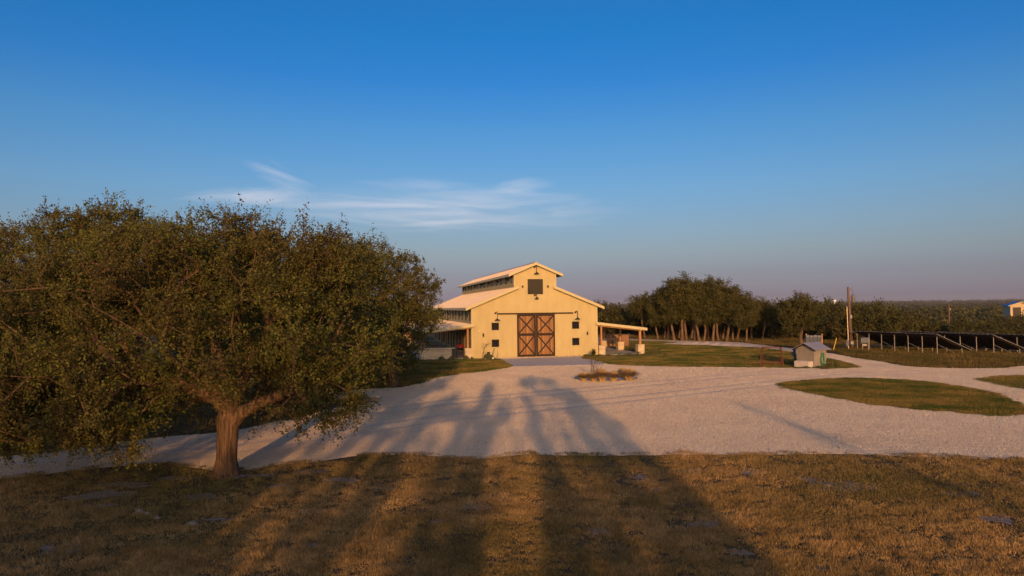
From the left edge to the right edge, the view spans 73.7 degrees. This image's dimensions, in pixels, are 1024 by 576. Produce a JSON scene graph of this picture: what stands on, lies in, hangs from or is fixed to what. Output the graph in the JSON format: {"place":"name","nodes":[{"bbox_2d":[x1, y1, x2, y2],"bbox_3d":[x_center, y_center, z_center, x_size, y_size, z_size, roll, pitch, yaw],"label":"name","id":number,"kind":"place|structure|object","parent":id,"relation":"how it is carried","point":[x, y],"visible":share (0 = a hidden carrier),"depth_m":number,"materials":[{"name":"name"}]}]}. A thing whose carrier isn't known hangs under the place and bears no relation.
{"place":"outdoors","nodes":[
{"label":"outdoors","id":0,"kind":"place"},
{"bbox_2d":[336,358,513,388],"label":"lawn","id":1,"kind":"structure","parent":0,"point":[432,371],"depth_m":53.73,"materials":[{"name":"green plant"}]},
{"bbox_2d":[343,231,449,386],"bbox_3d":[-8.508,1.308,41.867,9.293,9.624,8.182,-1,-2,24],"label":"oak tree","id":2,"kind":"object","parent":1,"relation":"on","point":[412,305],"visible":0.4,"depth_m":41.08,"materials":[{"name":"green plant"}]},
{"bbox_2d":[420,347,454,358],"bbox_3d":[-6.989,6.081,63.157,3.300,1.060,0.960,0,-2,-12],"label":"outdoor bar","id":3,"kind":"object","parent":1,"relation":"on","point":[445,352],"visible":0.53,"depth_m":62.80,"materials":[{"name":"stone"}]},
{"bbox_2d":[0,300,1023,575],"bbox_3d":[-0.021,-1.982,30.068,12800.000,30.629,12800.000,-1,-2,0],"label":"ground","id":4,"kind":"structure","parent":0,"point":[400,508],"depth_m":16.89,"materials":[{"name":"brown plant"}]},
{"bbox_2d":[40,541,87,558],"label":"dirt","id":5,"kind":"structure","parent":4,"relation":"on","point":[49,547],"depth_m":13.67,"materials":[{"name":"brown soil"}]},
{"bbox_2d":[0,250,130,359],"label":"oak tree","id":6,"kind":"object","parent":4,"relation":"on","point":[38,300],"visible":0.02,"depth_m":44.11,"materials":[{"name":"green plant"}]},
{"bbox_2d":[63,489,137,499],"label":"dirt","id":7,"kind":"structure","parent":4,"relation":"on","point":[101,494],"depth_m":17.72,"materials":[{"name":"soil"}]},
{"bbox_2d":[0,195,213,404],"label":"oak tree","id":8,"kind":"object","parent":4,"relation":"on","point":[77,223],"visible":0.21,"depth_m":33.13,"materials":[{"name":"green plant"}]},
{"bbox_2d":[93,482,153,487],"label":"dirt","id":9,"kind":"structure","parent":4,"relation":"on","point":[127,483],"depth_m":18.74,"materials":[{"name":"soil"}]},
{"bbox_2d":[156,476,198,480],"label":"dirt","id":10,"kind":"structure","parent":4,"relation":"on","point":[167,477],"depth_m":19.36,"materials":[{"name":"soil"}]},
{"bbox_2d":[187,493,219,500],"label":"dirt","id":11,"kind":"structure","parent":4,"relation":"on","point":[204,494],"depth_m":17.44,"materials":[{"name":"soil"}]},
{"bbox_2d":[0,187,411,481],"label":"oak tree","id":12,"kind":"object","parent":4,"relation":"on","point":[149,298],"visible":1,"depth_m":18.41,"materials":[{"name":"green plant"}]},
{"bbox_2d":[201,517,238,520],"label":"dirt","id":13,"kind":"structure","parent":4,"relation":"on","point":[209,519],"depth_m":15.51,"materials":[{"name":"soil"}]},
{"bbox_2d":[169,286,280,376],"bbox_3d":[-17.867,2.220,46.705,15.443,8.179,9.823,-1,-2,0],"label":"oak tree","id":14,"kind":"object","parent":4,"relation":"on","point":[206,338],"visible":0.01,"depth_m":45.34,"materials":[{"name":"green plant"}]},
{"bbox_2d":[0,362,499,456],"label":"grass","id":15,"kind":"structure","parent":4,"relation":"on","point":[203,417],"depth_m":30.63,"materials":[{"name":"green plant"}]},
{"bbox_2d":[227,474,279,477],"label":"dirt","id":16,"kind":"structure","parent":4,"relation":"on","point":[245,475],"depth_m":19.57,"materials":[{"name":"soil"}]},
{"bbox_2d":[182,225,394,417],"bbox_3d":[-9.906,1.474,30.197,9.989,8.586,8.586,-1,-2,0],"label":"oak tree","id":17,"kind":"object","parent":4,"relation":"on","point":[225,344],"visible":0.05,"depth_m":29.61,"materials":[{"name":"green plant"}]},
{"bbox_2d":[297,469,330,473],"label":"dirt","id":18,"kind":"structure","parent":4,"relation":"on","point":[318,471],"depth_m":20.00,"materials":[{"name":"soil"}]},
{"bbox_2d":[225,245,403,397],"bbox_3d":[-10.775,1.755,36.758,9.576,8.463,7.619,-1,-2,0],"label":"oak tree","id":19,"kind":"object","parent":4,"relation":"on","point":[376,323],"visible":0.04,"depth_m":37.10,"materials":[{"name":"green plant"}]},
{"bbox_2d":[321,477,357,481],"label":"dirt","id":20,"kind":"structure","parent":4,"relation":"on","point":[340,479],"depth_m":19.02,"materials":[{"name":"soil"}]},
{"bbox_2d":[462,503,494,509],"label":"dirt","id":21,"kind":"structure","parent":4,"relation":"on","point":[475,507],"depth_m":16.25,"materials":[{"name":"soil"}]},
{"bbox_2d":[404,262,646,359],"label":"barn","id":22,"kind":"structure","parent":4,"relation":"on","point":[530,310],"depth_m":65.54,"materials":[{"name":"metal"}]},
{"bbox_2d":[455,344,463,356],"bbox_3d":[-4.897,5.934,64.624,1.440,1.240,0.788,0,-2,-12],"label":"kettle grill","id":23,"kind":"object","parent":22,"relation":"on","point":[459,346],"visible":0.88,"depth_m":64.40,"materials":[{"name":"red paint"}]},
{"bbox_2d":[492,339,498,346],"bbox_3d":[-1.556,5.213,64.402,0.710,0.710,0.054,0,-2,-12],"label":"window","id":24,"kind":"structure","parent":22,"relation":"in","point":[496,341],"depth_m":64.41,"materials":[{"name":"black glass"}]},
{"bbox_2d":[517,314,535,356],"bbox_3d":[1.390,4.485,64.953,1.828,4.075,0.172,0,-2,-12],"label":"barn door","id":25,"kind":"structure","parent":22,"relation":"in","point":[526,323],"depth_m":64.96,"materials":[{"name":"brown wood"}]},
{"bbox_2d":[527,279,542,293],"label":"window","id":26,"kind":"structure","parent":22,"relation":"in","point":[535,286],"depth_m":65.37,"materials":[{"name":"grey metal"}]},
{"bbox_2d":[536,314,554,355],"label":"barn door","id":27,"kind":"structure","parent":22,"relation":"in","point":[545,323],"depth_m":65.36,"materials":[{"name":"brown wood"}]},
{"bbox_2d":[572,321,578,328],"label":"window","id":28,"kind":"structure","parent":22,"relation":"in","point":[575,324],"depth_m":66.07,"materials":[{"name":"black glass"}]},
{"bbox_2d":[114,298,1023,330],"bbox_3d":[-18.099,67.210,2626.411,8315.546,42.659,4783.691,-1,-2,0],"label":"woodland","id":29,"kind":"object","parent":4,"relation":"on","point":[982,312],"visible":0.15,"depth_m":713.72,"materials":[{"name":"green plant"}]},
{"bbox_2d":[597,300,629,334],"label":"scrub oak","id":30,"kind":"object","parent":4,"relation":"on","point":[611,315],"visible":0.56,"depth_m":105.31,"materials":[{"name":"green plant"}]},
{"bbox_2d":[624,309,642,333],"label":"scrub oak","id":31,"kind":"object","parent":4,"relation":"on","point":[628,317],"visible":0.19,"depth_m":130.78,"materials":[{"name":"green plant"}]},
{"bbox_2d":[627,310,646,326],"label":"oak tree","id":32,"kind":"object","parent":4,"relation":"on","point":[635,322],"visible":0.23,"depth_m":104.39,"materials":[{"name":"green plant"}]},
{"bbox_2d":[624,291,650,337],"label":"oak tree","id":33,"kind":"object","parent":4,"relation":"on","point":[637,303],"visible":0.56,"depth_m":99.14,"materials":[{"name":"green plant"}]},
{"bbox_2d":[640,295,673,339],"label":"oak tree","id":34,"kind":"object","parent":4,"relation":"on","point":[653,316],"visible":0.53,"depth_m":94.97,"materials":[{"name":"green plant"}]},
{"bbox_2d":[645,324,673,335],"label":"scrub oak","id":35,"kind":"object","parent":4,"relation":"on","point":[658,330],"visible":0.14,"depth_m":103.47,"materials":[{"name":"green plant"}]},
{"bbox_2d":[652,282,679,339],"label":"oak tree","id":36,"kind":"object","parent":4,"relation":"on","point":[655,302],"visible":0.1,"depth_m":94.97,"materials":[{"name":"green plant"}]},
{"bbox_2d":[652,286,689,339],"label":"oak tree","id":37,"kind":"object","parent":4,"relation":"on","point":[670,317],"visible":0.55,"depth_m":91.86,"materials":[{"name":"green plant"}]},
{"bbox_2d":[663,278,693,339],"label":"oak tree","id":38,"kind":"object","parent":4,"relation":"on","point":[685,329],"visible":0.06,"depth_m":92.25,"materials":[{"name":"green plant"}]},
{"bbox_2d":[664,322,693,334],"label":"scrub oak","id":39,"kind":"object","parent":4,"relation":"on","point":[688,327],"visible":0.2,"depth_m":103.62,"materials":[{"name":"green plant"}]},
{"bbox_2d":[660,271,698,340],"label":"oak tree","id":40,"kind":"object","parent":4,"relation":"on","point":[673,288],"visible":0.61,"depth_m":90.45,"materials":[{"name":"green plant"}]},
{"bbox_2d":[678,277,707,340],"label":"oak tree","id":41,"kind":"object","parent":4,"relation":"on","point":[688,294],"visible":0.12,"depth_m":90.44,"materials":[{"name":"green plant"}]},
{"bbox_2d":[688,278,713,340],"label":"oak tree","id":42,"kind":"object","parent":4,"relation":"on","point":[704,337],"visible":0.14,"depth_m":89.99,"materials":[{"name":"green plant"}]},
{"bbox_2d":[688,520,721,527],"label":"dirt","id":43,"kind":"structure","parent":4,"relation":"on","point":[699,523],"depth_m":14.82,"materials":[{"name":"brown soil"}]},
{"bbox_2d":[691,274,720,338],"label":"oak tree","id":44,"kind":"object","parent":4,"relation":"on","point":[707,328],"visible":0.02,"depth_m":92.94,"materials":[{"name":"green plant"}]},
{"bbox_2d":[697,322,723,334],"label":"scrub oak","id":45,"kind":"object","parent":4,"relation":"on","point":[702,326],"visible":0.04,"depth_m":103.85,"materials":[{"name":"green plant"}]},
{"bbox_2d":[686,276,736,340],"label":"oak tree","id":46,"kind":"object","parent":4,"relation":"on","point":[715,293],"visible":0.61,"depth_m":88.95,"materials":[{"name":"green plant"}]},
{"bbox_2d":[696,283,738,340],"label":"oak tree","id":47,"kind":"object","parent":4,"relation":"on","point":[706,321],"visible":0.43,"depth_m":88.44,"materials":[{"name":"green plant"}]},
{"bbox_2d":[704,284,747,341],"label":"oak tree","id":48,"kind":"object","parent":4,"relation":"on","point":[730,302],"visible":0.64,"depth_m":87.64,"materials":[{"name":"green plant"}]},
{"bbox_2d":[711,280,747,338],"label":"oak tree","id":49,"kind":"object","parent":4,"relation":"on","point":[724,328],"visible":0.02,"depth_m":91.61,"materials":[{"name":"green plant"}]},
{"bbox_2d":[718,292,747,339],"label":"oak tree","id":50,"kind":"object","parent":4,"relation":"on","point":[732,313],"visible":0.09,"depth_m":88.99,"materials":[{"name":"green plant"}]},
{"bbox_2d":[727,548,754,555],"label":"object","id":51,"kind":"structure","parent":4,"relation":"on","point":[747,552],"depth_m":13.09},
{"bbox_2d":[728,293,761,341],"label":"oak tree","id":52,"kind":"object","parent":4,"relation":"on","point":[745,318],"visible":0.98,"depth_m":85.60,"materials":[{"name":"green plant"}]},
{"bbox_2d":[736,289,755,338],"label":"oak tree","id":53,"kind":"object","parent":4,"relation":"on","point":[738,332],"visible":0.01,"depth_m":92.09,"materials":[{"name":"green plant"}]},
{"bbox_2d":[750,298,763,339],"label":"oak tree","id":54,"kind":"object","parent":4,"relation":"on","point":[758,322],"visible":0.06,"depth_m":90.99,"materials":[{"name":"green plant"}]},
{"bbox_2d":[744,305,783,336],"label":"scrub oak","id":55,"kind":"object","parent":4,"relation":"on","point":[761,330],"visible":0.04,"depth_m":93.56,"materials":[{"name":"green plant"}]},
{"bbox_2d":[752,296,779,338],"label":"oak tree","id":56,"kind":"object","parent":4,"relation":"on","point":[768,311],"visible":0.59,"depth_m":89.06,"materials":[{"name":"green plant"}]},
{"bbox_2d":[748,307,799,338],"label":"scrub oak","id":57,"kind":"object","parent":4,"relation":"on","point":[774,327],"visible":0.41,"depth_m":91.23,"materials":[{"name":"green plant"}]},
{"bbox_2d":[598,332,989,348],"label":"grass","id":58,"kind":"structure","parent":4,"relation":"on","point":[795,340],"depth_m":91.50,"materials":[{"name":"green plant"}]},
{"bbox_2d":[771,296,824,337],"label":"scrub oak","id":59,"kind":"object","parent":4,"relation":"on","point":[777,304],"visible":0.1,"depth_m":92.81,"materials":[{"name":"green plant"}]},
{"bbox_2d":[776,290,826,343],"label":"oak tree","id":60,"kind":"object","parent":4,"relation":"on","point":[800,313],"visible":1,"depth_m":80.03,"materials":[{"name":"green plant"}]},
{"bbox_2d":[805,334,822,343],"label":"equipment rack","id":61,"kind":"object","parent":4,"relation":"on","point":[813,338],"visible":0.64,"depth_m":69.06,"materials":[{"name":"grey metal"}]},
{"bbox_2d":[781,297,853,336],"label":"scrub oak","id":62,"kind":"object","parent":4,"relation":"on","point":[835,309],"visible":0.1,"depth_m":91.86,"materials":[{"name":"green plant"}]},
{"bbox_2d":[818,295,847,338],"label":"scrub oak","id":63,"kind":"object","parent":4,"relation":"on","point":[829,299],"visible":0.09,"depth_m":95.68,"materials":[{"name":"green plant"}]},
{"bbox_2d":[801,477,878,491],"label":"dirt","id":64,"kind":"structure","parent":4,"relation":"on","point":[836,484],"depth_m":17.86,"materials":[{"name":"brown soil"}]},
{"bbox_2d":[817,309,866,339],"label":"scrub oak","id":65,"kind":"object","parent":4,"relation":"on","point":[832,322],"visible":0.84,"depth_m":85.61,"materials":[{"name":"green plant"}]},
{"bbox_2d":[837,320,863,339],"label":"scrub oak","id":66,"kind":"object","parent":4,"relation":"on","point":[853,334],"visible":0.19,"depth_m":86.91,"materials":[{"name":"green plant"}]},
{"bbox_2d":[838,300,876,338],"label":"scrub oak","id":67,"kind":"object","parent":4,"relation":"on","point":[859,306],"visible":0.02,"depth_m":100.81,"materials":[{"name":"green plant"}]},
{"bbox_2d":[839,303,876,339],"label":"scrub oak","id":68,"kind":"object","parent":4,"relation":"on","point":[865,308],"visible":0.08,"depth_m":93.56,"materials":[{"name":"green plant"}]},
{"bbox_2d":[839,303,880,339],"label":"scrub oak","id":69,"kind":"object","parent":4,"relation":"on","point":[858,315],"visible":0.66,"depth_m":84.52,"materials":[{"name":"green plant"}]},
{"bbox_2d":[860,338,868,349],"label":"inverter box","id":70,"kind":"object","parent":4,"relation":"on","point":[864,340],"visible":0.97,"depth_m":68.63,"materials":[{"name":"grey metal"}]},
{"bbox_2d":[864,303,907,331],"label":"scrub oak","id":71,"kind":"object","parent":4,"relation":"on","point":[891,324],"visible":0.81,"depth_m":84.15,"materials":[{"name":"green plant"}]},
{"bbox_2d":[869,296,906,326],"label":"scrub oak","id":72,"kind":"object","parent":4,"relation":"on","point":[878,303],"visible":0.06,"depth_m":95.42,"materials":[{"name":"green plant"}]},
{"bbox_2d":[879,307,926,331],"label":"scrub oak","id":73,"kind":"object","parent":4,"relation":"on","point":[908,325],"visible":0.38,"depth_m":87.48,"materials":[{"name":"green plant"}]},
{"bbox_2d":[907,307,929,324],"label":"scrub oak","id":74,"kind":"object","parent":4,"relation":"on","point":[921,322],"visible":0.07,"depth_m":105.84,"materials":[{"name":"green plant"}]},
{"bbox_2d":[915,320,941,331],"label":"scrub oak","id":75,"kind":"object","parent":4,"relation":"on","point":[933,326],"visible":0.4,"depth_m":90.94,"materials":[{"name":"green plant"}]},
{"bbox_2d":[917,320,946,331],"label":"scrub oak","id":76,"kind":"object","parent":4,"relation":"on","point":[942,329],"visible":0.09,"depth_m":97.69,"materials":[{"name":"green plant"}]},
{"bbox_2d":[948,328,977,332],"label":"scrub oak","id":77,"kind":"object","parent":4,"relation":"on","point":[957,330],"visible":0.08,"depth_m":86.31,"materials":[{"name":"green plant"}]},
{"bbox_2d":[949,315,980,332],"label":"scrub oak","id":78,"kind":"object","parent":4,"relation":"on","point":[958,325],"visible":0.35,"depth_m":92.40,"materials":[{"name":"green plant"}]},
{"bbox_2d":[940,331,1023,351],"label":"solar array","id":79,"kind":"object","parent":4,"relation":"on","point":[1017,339],"visible":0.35,"depth_m":72.62,"materials":[{"name":"black"}]},
{"bbox_2d":[979,515,1012,524],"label":"dirt","id":80,"kind":"structure","parent":4,"relation":"on","point":[998,519],"depth_m":14.91,"materials":[{"name":"soil"}]},
{"bbox_2d":[988,328,1013,333],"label":"scrub oak","id":81,"kind":"object","parent":4,"relation":"on","point":[997,332],"visible":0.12,"depth_m":85.73,"materials":[{"name":"green plant"}]},
{"bbox_2d":[990,313,1021,326],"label":"scrub oak","id":82,"kind":"object","parent":4,"relation":"on","point":[1008,317],"visible":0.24,"depth_m":185.98,"materials":[{"name":"green plant"}]},
{"bbox_2d":[1001,301,1023,317],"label":"farm building","id":83,"kind":"structure","parent":4,"relation":"on","point":[1013,308],"depth_m":205.77,"materials":[{"name":"beige"}]},
{"bbox_2d":[1013,307,1020,316],"bbox_3d":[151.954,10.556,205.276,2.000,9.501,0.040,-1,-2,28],"label":"door","id":84,"kind":"structure","parent":83,"relation":"in","point":[1015,309],"depth_m":205.39,"materials":[{"name":"grey metal"}]},
{"bbox_2d":[1002,319,1023,334],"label":"scrub oak","id":85,"kind":"object","parent":4,"relation":"on","point":[1015,329],"visible":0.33,"depth_m":97.70,"materials":[{"name":"green plant"}]},
{"bbox_2d":[0,338,1023,478],"bbox_3d":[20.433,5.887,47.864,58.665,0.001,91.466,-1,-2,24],"label":"driveway","id":86,"kind":"structure","parent":0,"point":[358,433],"depth_m":27.26,"materials":[{"name":"beige gravel"}]},
{"bbox_2d":[501,356,603,366],"bbox_3d":[3.478,6.398,59.923,8.817,0.001,9.512,0,-2,-9],"label":"concrete apron","id":87,"kind":"object","parent":86,"relation":"on","point":[555,361],"visible":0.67,"depth_m":59.29,"materials":[{"name":"grey concrete"}]},
{"bbox_2d":[576,372,587,380],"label":"feather grass","id":88,"kind":"object","parent":86,"relation":"on","point":[582,376],"depth_m":43.35,"materials":[{"name":"beige plant"}]},
{"bbox_2d":[586,371,599,381],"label":"feather grass","id":89,"kind":"object","parent":86,"relation":"on","point":[590,375],"depth_m":43.03,"materials":[{"name":"beige plant"}]},
{"bbox_2d":[592,368,614,381],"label":"feather grass","id":90,"kind":"object","parent":86,"relation":"on","point":[602,374],"depth_m":42.72,"materials":[{"name":"beige plant"}]},
{"bbox_2d":[577,376,635,379],"bbox_3d":[6.235,5.957,45.280,4.082,0.001,3.500,-1,-2,0],"label":"planting bed","id":91,"kind":"object","parent":86,"relation":"on","point":[618,378],"visible":0.31,"depth_m":44.74,"materials":[{"name":"brown soil"}]},
{"bbox_2d":[607,371,619,380],"bbox_3d":[6.415,5.554,43.314,1.411,0.692,1.417,-1,-2,0],"label":"rock","id":92,"kind":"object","parent":86,"relation":"on","point":[615,377],"depth_m":43.14,"materials":[{"name":"beige stone"}]},
{"bbox_2d":[617,368,640,380],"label":"feather grass","id":93,"kind":"object","parent":86,"relation":"on","point":[629,374],"depth_m":43.23,"materials":[{"name":"beige plant"}]},
{"bbox_2d":[673,284,713,340],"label":"oak tree","id":94,"kind":"object","parent":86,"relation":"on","point":[696,319],"visible":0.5,"depth_m":89.35,"materials":[{"name":"green plant"}]},
{"bbox_2d":[665,342,750,346],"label":"gravel berm","id":95,"kind":"structure","parent":86,"relation":"on","point":[706,343],"depth_m":80.77,"materials":[{"name":"beige gravel"}]},
{"bbox_2d":[0,0,1023,305],"label":"sky","id":96,"kind":"structure","parent":0,"point":[772,149],"materials":[{"name":"blue"}]},
{"bbox_2d":[580,339,861,368],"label":"lawn","id":97,"kind":"structure","parent":0,"point":[709,359],"depth_m":59.12,"materials":[{"name":"green plant"}]},
{"bbox_2d":[605,334,629,345],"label":"wooden screen","id":98,"kind":"object","parent":97,"relation":"on","point":[625,339],"visible":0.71,"depth_m":80.22,"materials":[{"name":"brown wood"}]},
{"bbox_2d":[760,346,783,366],"bbox_3d":[19.749,5.259,52.118,2.055,1.529,0.755,-1,-2,-3],"label":"steel rack","id":99,"kind":"object","parent":97,"relation":"on","point":[781,360],"visible":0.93,"depth_m":51.83,"materials":[{"name":"metal"}]},
{"bbox_2d":[789,347,796,364],"bbox_3d":[21.999,5.309,52.947,1.091,1.420,0.258,0,-2,-5],"label":"utility post","id":100,"kind":"object","parent":97,"relation":"on","point":[793,353],"visible":0.65,"depth_m":52.93,"materials":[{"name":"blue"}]},
{"bbox_2d":[792,342,830,367],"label":"pump house","id":101,"kind":"structure","parent":97,"relation":"on","point":[809,354],"depth_m":51.23,"materials":[{"name":"wood"}]},
{"bbox_2d":[744,339,1023,367],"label":"field","id":102,"kind":"structure","parent":0,"point":[944,365],"depth_m":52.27,"materials":[{"name":"green plant"}]},
{"bbox_2d":[847,287,854,347],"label":"utility pole","id":103,"kind":"object","parent":102,"relation":"on","point":[849,314],"visible":0.98,"depth_m":72.59,"materials":[{"name":"brown wood"}]},
{"bbox_2d":[853,331,971,353],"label":"solar array","id":104,"kind":"object","parent":102,"relation":"on","point":[922,340],"visible":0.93,"depth_m":67.04,"materials":[{"name":"black"}]},
{"bbox_2d":[899,331,1023,352],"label":"solar array","id":105,"kind":"object","parent":102,"relation":"on","point":[990,341],"visible":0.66,"depth_m":68.08,"materials":[{"name":"black"}]},
{"bbox_2d":[791,380,1002,413],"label":"grass island","id":106,"kind":"structure","parent":0,"point":[903,397],"depth_m":33.53,"materials":[{"name":"green plant"}]},
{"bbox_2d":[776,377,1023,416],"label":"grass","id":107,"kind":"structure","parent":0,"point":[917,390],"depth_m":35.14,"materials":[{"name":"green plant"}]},
{"bbox_2d":[974,374,1023,388],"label":"grass","id":108,"kind":"structure","parent":0,"point":[1013,378],"depth_m":41.23,"materials":[{"name":"green plant"}]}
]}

